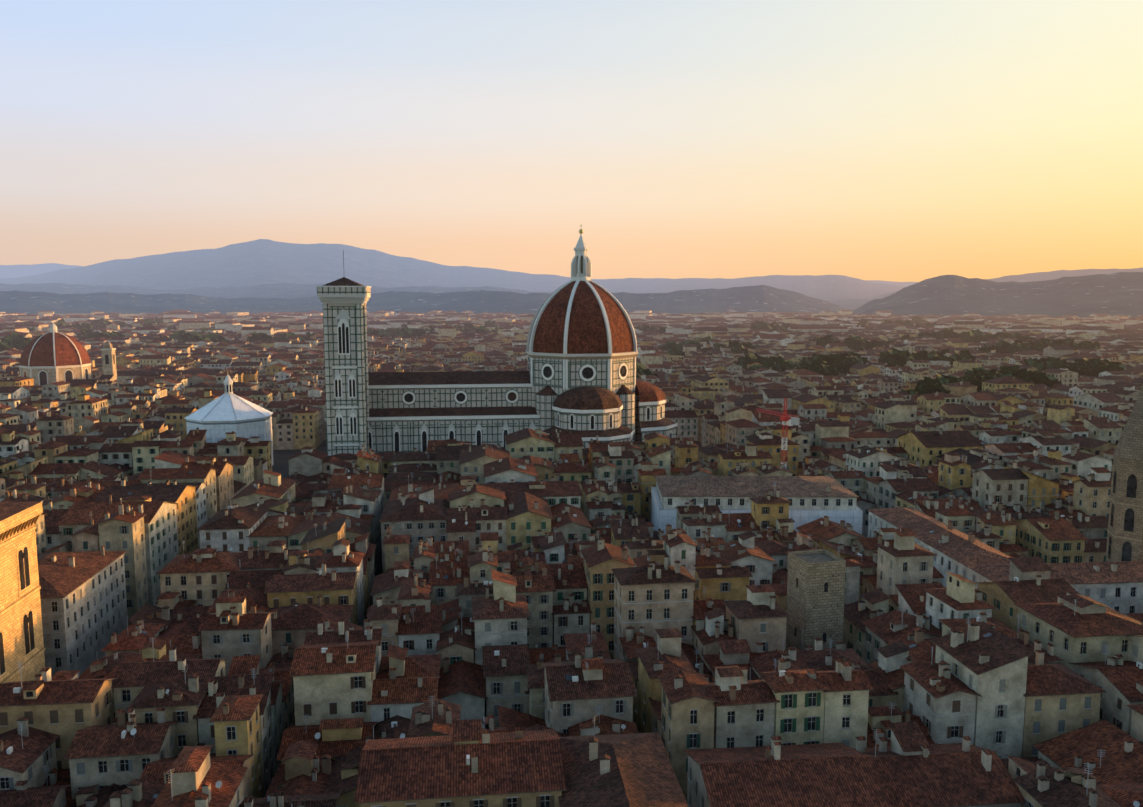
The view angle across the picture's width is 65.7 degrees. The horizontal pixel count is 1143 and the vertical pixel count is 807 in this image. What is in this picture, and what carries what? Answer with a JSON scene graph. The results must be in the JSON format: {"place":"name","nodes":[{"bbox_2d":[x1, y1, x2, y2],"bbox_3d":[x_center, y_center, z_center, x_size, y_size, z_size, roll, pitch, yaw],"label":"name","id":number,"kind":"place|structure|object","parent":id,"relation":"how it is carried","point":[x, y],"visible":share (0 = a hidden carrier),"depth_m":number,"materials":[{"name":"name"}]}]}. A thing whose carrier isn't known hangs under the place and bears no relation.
{"place":"outdoors","nodes":[
{"label":"outdoors","id":0,"kind":"place"},
{"bbox_2d":[128,440,700,625],"bbox_3d":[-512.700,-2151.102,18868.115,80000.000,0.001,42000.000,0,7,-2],"label":"ground","id":1,"kind":"structure","parent":0,"point":[280,461],"depth_m":441.38,"materials":[{"name":"paint"}]},
{"bbox_2d":[0,502,44,683],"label":"orsanmichele","id":2,"kind":"structure","parent":1,"relation":"on","point":[21,637],"depth_m":164.86,"materials":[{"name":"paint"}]},
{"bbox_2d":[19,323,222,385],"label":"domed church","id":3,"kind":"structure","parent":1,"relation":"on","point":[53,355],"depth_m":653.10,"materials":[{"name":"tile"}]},
{"bbox_2d":[184,371,273,464],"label":"baptistery","id":4,"kind":"structure","parent":1,"relation":"on","point":[219,417],"depth_m":407.83,"materials":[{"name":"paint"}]},
{"bbox_2d":[316,250,370,455],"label":"campanile","id":5,"kind":"structure","parent":1,"relation":"on","point":[343,300],"depth_m":384.32,"materials":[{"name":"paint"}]},
{"bbox_2d":[325,229,677,455],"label":"cathedral","id":6,"kind":"structure","parent":1,"relation":"on","point":[579,375],"depth_m":409.93,"materials":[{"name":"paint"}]},
{"bbox_2d":[0,316,1125,394],"bbox_3d":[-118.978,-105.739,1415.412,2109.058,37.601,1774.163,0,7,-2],"label":"trees","id":7,"kind":"object","parent":1,"relation":"on","point":[830,364],"visible":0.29,"depth_m":1000.21,"materials":[{"name":"plant"}]},
{"bbox_2d":[0,427,1142,806],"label":"city","id":8,"kind":"object","parent":1,"relation":"on","point":[532,617],"visible":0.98,"depth_m":162.34,"materials":[{"name":"tile"}]},
{"bbox_2d":[0,343,1142,497],"bbox_3d":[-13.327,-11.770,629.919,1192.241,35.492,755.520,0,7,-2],"label":"city","id":9,"kind":"object","parent":1,"relation":"on","point":[89,429],"visible":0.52,"depth_m":470.46,"materials":[{"name":"paint"}]},
{"bbox_2d":[0,309,1142,361],"bbox_3d":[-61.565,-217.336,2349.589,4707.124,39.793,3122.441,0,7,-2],"label":"city","id":10,"kind":"object","parent":1,"relation":"on","point":[1121,336],"visible":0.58,"depth_m":1459.08,"materials":[{"name":"paint"}]},
{"bbox_2d":[757,398,799,468],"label":"tower crane","id":11,"kind":"object","parent":1,"relation":"on","point":[792,421],"visible":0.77,"depth_m":332.37,"materials":[{"name":"paint"}]},
{"bbox_2d":[1105,386,1142,561],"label":"church tower","id":12,"kind":"structure","parent":1,"relation":"on","point":[1125,534],"depth_m":207.14,"materials":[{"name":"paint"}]},
{"bbox_2d":[0,239,1142,318],"bbox_3d":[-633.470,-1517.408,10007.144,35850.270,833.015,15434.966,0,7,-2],"label":"hills","id":13,"kind":"structure","parent":0,"point":[261,276],"depth_m":6300.96,"materials":[{"name":"paint"}]},
{"bbox_2d":[0,0,1142,281],"label":"sky","id":14,"kind":"structure","parent":0,"point":[883,140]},
{"bbox_2d":[786,549,845,648],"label":"stone tower","id":15,"kind":"structure","parent":0,"point":[815,591],"depth_m":171.25,"materials":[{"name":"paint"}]}
]}

